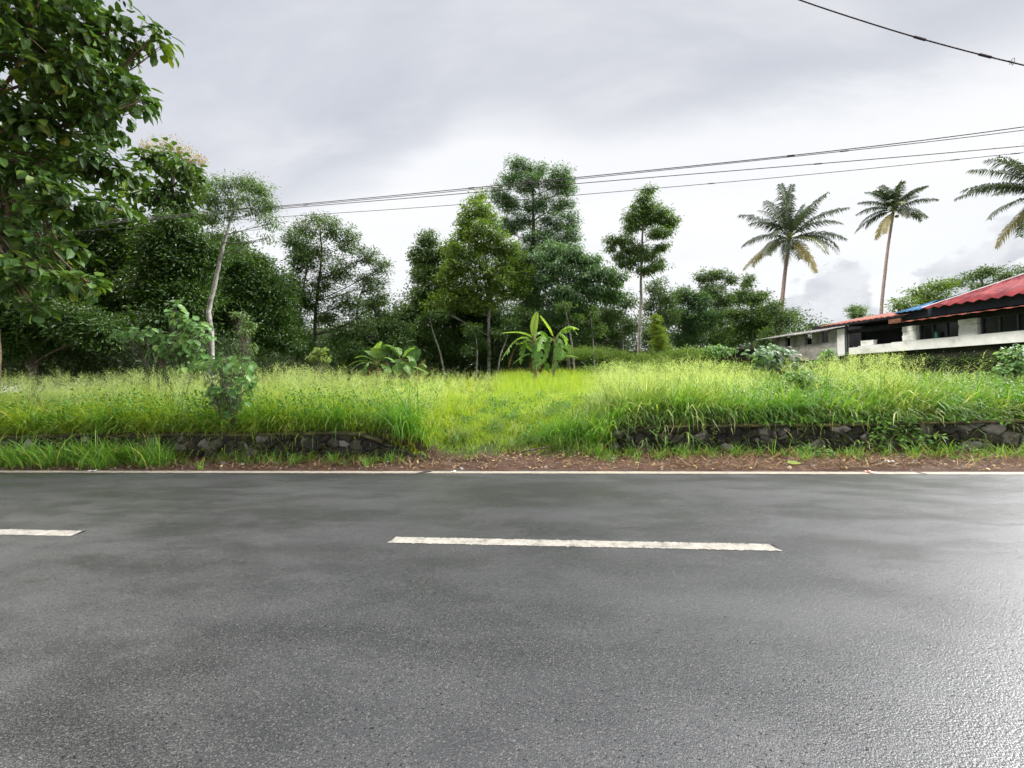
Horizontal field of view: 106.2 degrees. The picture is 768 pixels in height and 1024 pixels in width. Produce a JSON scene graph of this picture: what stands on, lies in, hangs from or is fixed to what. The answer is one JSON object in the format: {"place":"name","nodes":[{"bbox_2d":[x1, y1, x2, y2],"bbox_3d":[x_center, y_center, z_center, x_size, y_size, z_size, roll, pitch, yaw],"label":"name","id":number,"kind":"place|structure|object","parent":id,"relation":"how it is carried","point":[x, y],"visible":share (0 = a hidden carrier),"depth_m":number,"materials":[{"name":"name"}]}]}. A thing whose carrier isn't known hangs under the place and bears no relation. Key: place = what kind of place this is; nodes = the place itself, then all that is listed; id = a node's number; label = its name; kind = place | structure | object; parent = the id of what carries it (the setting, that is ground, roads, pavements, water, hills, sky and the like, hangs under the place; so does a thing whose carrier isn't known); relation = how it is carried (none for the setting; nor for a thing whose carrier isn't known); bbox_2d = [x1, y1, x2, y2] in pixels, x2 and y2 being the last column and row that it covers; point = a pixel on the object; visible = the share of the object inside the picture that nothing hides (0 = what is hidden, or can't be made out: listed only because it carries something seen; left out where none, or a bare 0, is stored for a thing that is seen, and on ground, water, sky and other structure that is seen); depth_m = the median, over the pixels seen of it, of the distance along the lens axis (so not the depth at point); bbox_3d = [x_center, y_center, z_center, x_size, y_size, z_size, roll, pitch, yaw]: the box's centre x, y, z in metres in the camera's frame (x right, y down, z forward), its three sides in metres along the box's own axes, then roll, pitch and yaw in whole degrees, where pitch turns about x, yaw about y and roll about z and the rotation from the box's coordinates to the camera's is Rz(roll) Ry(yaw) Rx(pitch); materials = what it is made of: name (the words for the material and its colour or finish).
{"place":"outdoors","nodes":[
{"label":"outdoors","id":0,"kind":"place"},
{"bbox_2d":[407,346,426,386],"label":"banana plant","id":1,"kind":"object","parent":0,"point":[414,353],"visible":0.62,"depth_m":18.93,"materials":[{"name":"green plant"}]},
{"bbox_2d":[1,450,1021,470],"bbox_3d":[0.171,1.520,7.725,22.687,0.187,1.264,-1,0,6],"label":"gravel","id":2,"kind":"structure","parent":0,"point":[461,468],"depth_m":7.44,"materials":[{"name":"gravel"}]},
{"bbox_2d":[0,470,1023,767],"bbox_3d":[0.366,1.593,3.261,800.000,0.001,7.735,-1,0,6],"label":"road","id":3,"kind":"structure","parent":0,"point":[298,620],"depth_m":2.59,"materials":[{"name":"grey asphalt"}]},
{"bbox_2d":[0,529,83,535],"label":"marking","id":4,"kind":"object","parent":3,"relation":"on","point":[37,532],"visible":1,"depth_m":4.44,"materials":[{"name":"beige paint"}]},
{"bbox_2d":[0,470,422,472],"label":"edge marking","id":5,"kind":"object","parent":3,"relation":"on","point":[7,471],"visible":1,"depth_m":7.51,"materials":[{"name":"paint"}]},
{"bbox_2d":[387,537,781,550],"bbox_3d":[0.618,1.583,3.819,3.803,0.001,0.189,-1,0,6],"label":"marking","id":6,"kind":"object","parent":3,"relation":"on","point":[642,544],"visible":1,"depth_m":3.81,"materials":[{"name":"beige paint"}]},
{"bbox_2d":[427,471,920,473],"bbox_3d":[2.530,1.542,6.698,8.268,0.001,0.182,-1,0,6],"label":"edge marking","id":7,"kind":"object","parent":3,"relation":"on","point":[645,472],"visible":1,"depth_m":6.67,"materials":[{"name":"paint"}]},
{"bbox_2d":[922,472,1023,474],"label":"edge marking","id":8,"kind":"object","parent":3,"relation":"on","point":[1012,473],"visible":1,"depth_m":6.20,"materials":[{"name":"paint"}]},
{"bbox_2d":[0,380,1023,471],"bbox_3d":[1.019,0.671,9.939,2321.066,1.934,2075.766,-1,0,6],"label":"ground","id":9,"kind":"structure","parent":0,"point":[504,466],"depth_m":7.55,"materials":[{"name":"soil"}]},
{"bbox_2d":[0,212,151,393],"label":"leafy tree","id":10,"kind":"object","parent":9,"relation":"on","point":[100,240],"visible":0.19,"depth_m":15.58,"materials":[{"name":"green plant"}]},
{"bbox_2d":[0,261,155,402],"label":"leafy tree","id":11,"kind":"object","parent":9,"relation":"on","point":[78,326],"visible":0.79,"depth_m":12.79,"materials":[{"name":"green plant"}]},
{"bbox_2d":[0,0,183,397],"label":"teak tree","id":12,"kind":"object","parent":9,"relation":"on","point":[49,69],"visible":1,"depth_m":9.49,"materials":[{"name":"green plant"}]},
{"bbox_2d":[1,323,264,392],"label":"undergrowth","id":13,"kind":"object","parent":9,"relation":"on","point":[92,368],"visible":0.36,"depth_m":14.49,"materials":[{"name":"green plant"}]},
{"bbox_2d":[92,134,219,392],"bbox_3d":[-14.409,-4.482,15.611,5.418,10.836,2.702,-1,0,6],"label":"teak tree","id":14,"kind":"object","parent":9,"relation":"on","point":[166,167],"visible":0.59,"depth_m":15.23,"materials":[{"name":"green plant"}]},
{"bbox_2d":[109,300,216,401],"bbox_3d":[-10.382,-0.748,11.434,3.231,3.548,1.062,-1,0,-2],"label":"broadleaf shrub","id":15,"kind":"object","parent":9,"relation":"on","point":[182,351],"visible":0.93,"depth_m":11.36,"materials":[{"name":"green plant"}]},
{"bbox_2d":[100,204,241,389],"bbox_3d":[-13.083,-2.899,14.867,4.805,7.712,3.104,-1,0,6],"label":"leafy tree","id":16,"kind":"object","parent":9,"relation":"on","point":[167,268],"visible":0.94,"depth_m":14.37,"materials":[{"name":"green plant"}]},
{"bbox_2d":[0,429,425,460],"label":"stone wall","id":17,"kind":"structure","parent":9,"relation":"on","point":[378,445],"depth_m":8.47,"materials":[{"name":"grey stone"}]},
{"bbox_2d":[193,352,258,431],"bbox_3d":[-6.515,0.399,8.846,1.804,2.294,1.000,-1,0,40],"label":"broadleaf shrub","id":18,"kind":"object","parent":9,"relation":"on","point":[228,365],"visible":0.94,"depth_m":8.64,"materials":[{"name":"green plant"}]},
{"bbox_2d":[184,168,293,384],"bbox_3d":[-8.816,-2.959,12.551,3.213,7.839,1.577,-1,0,6],"label":"slender tree","id":19,"kind":"object","parent":9,"relation":"on","point":[250,185],"visible":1,"depth_m":12.53,"materials":[{"name":"green plant"}]},
{"bbox_2d":[227,311,261,381],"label":"leafy weed","id":20,"kind":"object","parent":9,"relation":"on","point":[247,346],"visible":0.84,"depth_m":13.35,"materials":[{"name":"green plant"}]},
{"bbox_2d":[0,370,501,461],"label":"tall grass","id":21,"kind":"structure","parent":9,"relation":"on","point":[455,403],"depth_m":9.30,"materials":[{"name":"green plant"}]},
{"bbox_2d":[0,361,505,427],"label":"grass seed heads","id":22,"kind":"object","parent":21,"relation":"on","point":[150,382],"depth_m":10.70,"materials":[{"name":"green plant"}]},
{"bbox_2d":[198,226,318,392],"bbox_3d":[-11.824,-3.229,17.414,5.277,7.947,3.262,-1,0,6],"label":"leafy tree","id":23,"kind":"object","parent":9,"relation":"on","point":[258,290],"visible":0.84,"depth_m":17.12,"materials":[{"name":"green plant"}]},
{"bbox_2d":[0,373,592,444],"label":"leafy weeds","id":24,"kind":"object","parent":9,"relation":"on","point":[203,403],"visible":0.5,"depth_m":9.26,"materials":[{"name":"green plant"}]},
{"bbox_2d":[276,228,329,382],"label":"airy tree","id":25,"kind":"object","parent":9,"relation":"on","point":[298,260],"visible":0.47,"depth_m":19.07,"materials":[{"name":"green plant"}]},
{"bbox_2d":[305,347,331,391],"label":"leafy weed","id":26,"kind":"object","parent":9,"relation":"on","point":[320,353],"visible":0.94,"depth_m":14.42,"materials":[{"name":"green plant"}]},
{"bbox_2d":[279,210,396,384],"bbox_3d":[-8.802,-4.320,19.968,6.075,9.476,3.024,-1,0,6],"label":"airy tree","id":27,"kind":"object","parent":9,"relation":"on","point":[337,272],"visible":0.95,"depth_m":19.75,"materials":[{"name":"green plant"}]},
{"bbox_2d":[318,289,417,384],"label":"airy tree","id":28,"kind":"object","parent":9,"relation":"on","point":[372,338],"visible":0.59,"depth_m":21.24,"materials":[{"name":"green plant"}]},
{"bbox_2d":[346,341,394,391],"bbox_3d":[-6.728,-0.785,18.428,2.350,2.505,0.850,-1,0,-2],"label":"banana plant","id":29,"kind":"object","parent":9,"relation":"on","point":[378,350],"visible":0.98,"depth_m":18.40,"materials":[{"name":"green plant"}]},
{"bbox_2d":[382,345,428,389],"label":"banana plant","id":30,"kind":"object","parent":9,"relation":"on","point":[397,368],"visible":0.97,"depth_m":18.51,"materials":[{"name":"green plant"}]},
{"bbox_2d":[189,314,625,382],"bbox_3d":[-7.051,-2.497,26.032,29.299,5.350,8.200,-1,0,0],"label":"undergrowth","id":31,"kind":"object","parent":9,"relation":"on","point":[496,355],"visible":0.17,"depth_m":24.30,"materials":[{"name":"green plant"}]},
{"bbox_2d":[3,274,826,390],"bbox_3d":[-18.100,-6.685,40.322,97.784,14.551,15.670,-1,0,0],"label":"wood","id":32,"kind":"object","parent":9,"relation":"on","point":[646,347],"visible":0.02,"depth_m":37.66,"materials":[{"name":"green plant"}]},
{"bbox_2d":[409,360,438,383],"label":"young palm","id":33,"kind":"object","parent":9,"relation":"on","point":[419,373],"visible":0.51,"depth_m":19.39,"materials":[{"name":"green plant"}]},
{"bbox_2d":[392,225,468,370],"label":"broad tree","id":34,"kind":"object","parent":9,"relation":"on","point":[426,259],"visible":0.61,"depth_m":24.44,"materials":[{"name":"green plant"}]},
{"bbox_2d":[412,306,450,379],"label":"sapling","id":35,"kind":"object","parent":9,"relation":"on","point":[441,316],"visible":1,"depth_m":22.77,"materials":[{"name":"green plant"}]},
{"bbox_2d":[384,297,530,374],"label":"broad tree","id":36,"kind":"object","parent":9,"relation":"on","point":[470,317],"visible":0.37,"depth_m":24.89,"materials":[{"name":"green plant"}]},
{"bbox_2d":[459,321,488,380],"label":"sapling","id":37,"kind":"object","parent":9,"relation":"on","point":[476,344],"visible":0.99,"depth_m":21.99,"materials":[{"name":"green plant"}]},
{"bbox_2d":[417,187,537,379],"bbox_3d":[-2.083,-6.016,23.592,7.394,11.982,3.386,-1,0,6],"label":"broad tree","id":38,"kind":"object","parent":9,"relation":"on","point":[506,280],"visible":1,"depth_m":23.18,"materials":[{"name":"green plant"}]},
{"bbox_2d":[490,316,520,374],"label":"sapling","id":39,"kind":"object","parent":9,"relation":"on","point":[509,323],"visible":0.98,"depth_m":22.04,"materials":[{"name":"green plant"}]},
{"bbox_2d":[0,366,1023,459],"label":"arching grass","id":40,"kind":"structure","parent":9,"relation":"on","point":[573,432],"depth_m":8.29,"materials":[{"name":"green plant"}]},
{"bbox_2d":[0,424,1023,470],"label":"verge grass","id":41,"kind":"structure","parent":9,"relation":"on","point":[92,455],"depth_m":8.11,"materials":[{"name":"green plant"}]},
{"bbox_2d":[0,443,1023,471],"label":"dry straw","id":42,"kind":"object","parent":9,"relation":"on","point":[699,459],"visible":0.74,"depth_m":7.42,"materials":[{"name":"beige plant"}]},
{"bbox_2d":[0,449,1023,469],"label":"leaf litter","id":43,"kind":"object","parent":9,"relation":"on","point":[476,456],"visible":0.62,"depth_m":7.39,"materials":[{"name":"brown plant"}]},
{"bbox_2d":[419,366,618,456],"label":"short grass","id":44,"kind":"structure","parent":9,"relation":"on","point":[519,381],"depth_m":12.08,"materials":[{"name":"green plant"}]},
{"bbox_2d":[502,312,549,380],"bbox_3d":[0.671,-1.649,18.528,2.366,3.626,1.220,-1,0,1],"label":"banana plant","id":45,"kind":"object","parent":9,"relation":"on","point":[536,362],"visible":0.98,"depth_m":18.42,"materials":[{"name":"green plant"}]},
{"bbox_2d":[486,153,585,332],"bbox_3d":[1.928,-9.392,31.095,8.122,18.397,4.214,-1,0,6],"label":"tall tree","id":46,"kind":"object","parent":9,"relation":"on","point":[531,207],"visible":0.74,"depth_m":30.64,"materials":[{"name":"green plant"}]},
{"bbox_2d":[521,446,550,452],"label":"fallen branch","id":47,"kind":"object","parent":9,"relation":"on","point":[523,451],"visible":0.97,"depth_m":8.14,"materials":[{"name":"brown wood"}]},
{"bbox_2d":[540,316,578,379],"bbox_3d":[2.328,-1.630,18.869,1.875,3.520,0.929,-1,0,-2],"label":"banana plant","id":48,"kind":"object","parent":9,"relation":"on","point":[557,347],"visible":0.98,"depth_m":18.76,"materials":[{"name":"green plant"}]},
{"bbox_2d":[509,305,616,366],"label":"spreading tree","id":49,"kind":"object","parent":9,"relation":"on","point":[526,320],"visible":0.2,"depth_m":26.29,"materials":[{"name":"green plant"}]},
{"bbox_2d":[510,237,630,369],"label":"spreading tree","id":50,"kind":"object","parent":9,"relation":"on","point":[581,278],"visible":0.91,"depth_m":23.97,"materials":[{"name":"green plant"}]},
{"bbox_2d":[552,299,588,371],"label":"sapling","id":51,"kind":"object","parent":9,"relation":"on","point":[572,320],"visible":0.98,"depth_m":22.66,"materials":[{"name":"green plant"}]},
{"bbox_2d":[581,304,610,365],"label":"sapling","id":52,"kind":"object","parent":9,"relation":"on","point":[598,329],"visible":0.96,"depth_m":23.42,"materials":[{"name":"green plant"}]},
{"bbox_2d":[597,288,645,350],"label":"background tree","id":53,"kind":"object","parent":9,"relation":"on","point":[617,335],"visible":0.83,"depth_m":25.71,"materials":[{"name":"green plant"}]},
{"bbox_2d":[601,181,684,372],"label":"layered tree","id":54,"kind":"object","parent":9,"relation":"on","point":[632,253],"visible":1,"depth_m":21.87,"materials":[{"name":"green plant"}]},
{"bbox_2d":[637,275,683,343],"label":"background tree","id":55,"kind":"object","parent":9,"relation":"on","point":[664,301],"visible":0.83,"depth_m":27.66,"materials":[{"name":"green plant"}]},
{"bbox_2d":[648,313,672,377],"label":"conifer shrub","id":56,"kind":"object","parent":9,"relation":"on","point":[659,341],"visible":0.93,"depth_m":21.18,"materials":[{"name":"green plant"}]},
{"bbox_2d":[564,343,760,377],"bbox_3d":[6.653,-1.227,18.811,8.295,2.021,5.248,-1,0,0],"label":"hedge growth","id":57,"kind":"object","parent":9,"relation":"on","point":[619,354],"visible":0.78,"depth_m":20.10,"materials":[{"name":"green plant"}]},
{"bbox_2d":[592,348,765,376],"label":"boundary wall","id":58,"kind":"structure","parent":9,"relation":"on","point":[740,357],"depth_m":24.50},
{"bbox_2d":[656,283,725,349],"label":"background tree","id":59,"kind":"object","parent":9,"relation":"on","point":[693,321],"visible":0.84,"depth_m":30.34,"materials":[{"name":"green plant"}]},
{"bbox_2d":[689,265,741,343],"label":"background tree","id":60,"kind":"object","parent":9,"relation":"on","point":[710,277],"visible":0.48,"depth_m":32.63,"materials":[{"name":"green plant"}]},
{"bbox_2d":[697,343,737,366],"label":"leafy weed","id":61,"kind":"object","parent":9,"relation":"on","point":[714,351],"visible":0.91,"depth_m":20.70,"materials":[{"name":"green plant"}]},
{"bbox_2d":[706,272,782,348],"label":"background tree","id":62,"kind":"object","parent":9,"relation":"on","point":[751,322],"visible":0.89,"depth_m":29.88,"materials":[{"name":"green plant"}]},
{"bbox_2d":[752,296,804,347],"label":"background tree","id":63,"kind":"object","parent":9,"relation":"on","point":[772,308],"visible":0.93,"depth_m":26.79,"materials":[{"name":"green plant"}]},
{"bbox_2d":[741,343,821,379],"bbox_3d":[10.895,-0.777,15.595,3.170,1.836,1.279,-1,0,-4],"label":"gourd vine","id":64,"kind":"object","parent":9,"relation":"on","point":[769,355],"visible":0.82,"depth_m":15.46,"materials":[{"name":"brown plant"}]},
{"bbox_2d":[737,183,849,332],"bbox_3d":[21.462,-7.986,30.012,7.075,14.870,6.882,-1,0,6],"label":"coconut palm","id":65,"kind":"object","parent":9,"relation":"on","point":[789,224],"visible":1,"depth_m":29.32,"materials":[{"name":"green plant"}]},
{"bbox_2d":[570,357,1023,457],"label":"tall grass","id":66,"kind":"structure","parent":9,"relation":"on","point":[662,419],"depth_m":8.37,"materials":[{"name":"green plant"}]},
{"bbox_2d":[578,347,992,418],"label":"grass seed heads","id":67,"kind":"object","parent":66,"relation":"on","point":[611,377],"depth_m":9.31,"materials":[{"name":"green plant"}]},
{"bbox_2d":[775,366,850,398],"bbox_3d":[7.902,0.197,9.537,2.445,1.282,1.186,-1,0,-3],"label":"leafy weed","id":68,"kind":"object","parent":9,"relation":"on","point":[804,374],"visible":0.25,"depth_m":9.42,"materials":[{"name":"green plant"}]},
{"bbox_2d":[608,417,1023,453],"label":"stone wall","id":69,"kind":"structure","parent":9,"relation":"on","point":[741,431],"depth_m":7.82,"materials":[{"name":"grey stone"}]},
{"bbox_2d":[648,420,675,454],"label":"hanging creeper","id":70,"kind":"object","parent":69,"relation":"hanging from","point":[667,441],"visible":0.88,"depth_m":8.01,"materials":[{"name":"green plant"}]},
{"bbox_2d":[861,410,948,453],"bbox_3d":[7.633,0.987,7.667,1.453,0.970,0.843,-1,0,6],"label":"hanging creeper","id":71,"kind":"object","parent":69,"relation":"hanging from","point":[903,439],"visible":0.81,"depth_m":7.56,"materials":[{"name":"green plant"}]},
{"bbox_2d":[795,442,836,457],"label":"ground creeper","id":72,"kind":"object","parent":9,"relation":"on","point":[819,451],"visible":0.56,"depth_m":7.50,"materials":[{"name":"green plant"}]},
{"bbox_2d":[814,348,849,383],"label":"leafy weed","id":73,"kind":"object","parent":9,"relation":"on","point":[828,354],"visible":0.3,"depth_m":12.39,"materials":[{"name":"green plant"}]},
{"bbox_2d":[680,371,1023,426],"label":"leafy weeds","id":74,"kind":"object","parent":9,"relation":"on","point":[852,421],"visible":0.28,"depth_m":8.27,"materials":[{"name":"green plant"}]},
{"bbox_2d":[843,303,873,318],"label":"background tree","id":75,"kind":"object","parent":9,"relation":"on","point":[858,311],"visible":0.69,"depth_m":45.21,"materials":[{"name":"green plant"}]},
{"bbox_2d":[757,273,1023,378],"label":"long shed","id":76,"kind":"structure","parent":9,"relation":"on","point":[988,320],"depth_m":16.57,"materials":[{"name":"white paint"}]},
{"bbox_2d":[861,340,876,345],"bbox_3d":[17.800,-2.058,19.184,0.265,0.264,0.578,-1,0,-13],"label":"concrete block","id":77,"kind":"object","parent":76,"relation":"on","point":[868,342],"depth_m":19.08,"materials":[{"name":"white concrete"}]},
{"bbox_2d":[839,351,1023,369],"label":"wall vines","id":78,"kind":"object","parent":76,"relation":"attached to","point":[989,358],"depth_m":16.68,"materials":[{"name":"green plant"}]},
{"bbox_2d":[919,321,958,339],"bbox_3d":[18.490,-2.307,16.604,0.092,0.665,1.360,-1,0,-14],"label":"window","id":79,"kind":"structure","parent":76,"relation":"in","point":[944,329],"depth_m":16.62,"materials":[{"name":"black glass"}]},
{"bbox_2d":[981,313,1023,333],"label":"window","id":80,"kind":"structure","parent":76,"relation":"in","point":[1010,322],"depth_m":14.83,"materials":[{"name":"black glass"}]},
{"bbox_2d":[854,180,939,313],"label":"coconut palm","id":81,"kind":"object","parent":9,"relation":"on","point":[892,199],"visible":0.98,"depth_m":39.79,"materials":[{"name":"green plant"}]},
{"bbox_2d":[881,275,964,311],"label":"background tree","id":82,"kind":"object","parent":9,"relation":"on","point":[931,293],"visible":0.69,"depth_m":23.73,"materials":[{"name":"green plant"}]},
{"bbox_2d":[946,442,1001,455],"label":"ground creeper","id":83,"kind":"object","parent":9,"relation":"on","point":[962,447],"visible":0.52,"depth_m":7.36,"materials":[{"name":"green plant"}]},
{"bbox_2d":[944,261,1023,291],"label":"background tree","id":84,"kind":"object","parent":9,"relation":"on","point":[982,273],"visible":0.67,"depth_m":25.72,"materials":[{"name":"green plant"}]},
{"bbox_2d":[953,143,1023,249],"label":"coconut palm","id":85,"kind":"object","parent":9,"relation":"on","point":[1016,188],"visible":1,"depth_m":25.20,"materials":[{"name":"green plant"}]},
{"bbox_2d":[991,344,1023,384],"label":"leafy weed","id":86,"kind":"object","parent":9,"relation":"on","point":[1013,368],"visible":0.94,"depth_m":9.79,"materials":[{"name":"green plant"}]},
{"bbox_2d":[0,0,1023,391],"label":"sky","id":87,"kind":"structure","parent":0,"point":[326,100],"materials":[{"name":"white"}]},
{"bbox_2d":[42,152,1023,233],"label":"overhead cable","id":88,"kind":"object","parent":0,"point":[609,192],"visible":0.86,"depth_m":11.33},
{"bbox_2d":[48,145,1023,228],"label":"overhead cable","id":89,"kind":"object","parent":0,"point":[616,180],"visible":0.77,"depth_m":10.91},
{"bbox_2d":[66,126,1023,223],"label":"overhead cable","id":90,"kind":"object","parent":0,"point":[615,173],"visible":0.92,"depth_m":10.52,"materials":[{"name":"black rubber"}]},
{"bbox_2d":[98,130,1023,222],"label":"overhead cable","id":91,"kind":"object","parent":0,"point":[618,174],"visible":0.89,"depth_m":10.66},
{"bbox_2d":[790,320,833,335],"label":"hill trees","id":92,"kind":"object","parent":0,"point":[813,325],"visible":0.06,"depth_m":74.74,"materials":[{"name":"green plant"}]},
{"bbox_2d":[799,0,1023,65],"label":"overhead cable","id":93,"kind":"object","parent":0,"point":[978,54],"visible":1,"depth_m":6.25,"materials":[{"name":"black rubber"}]}
]}

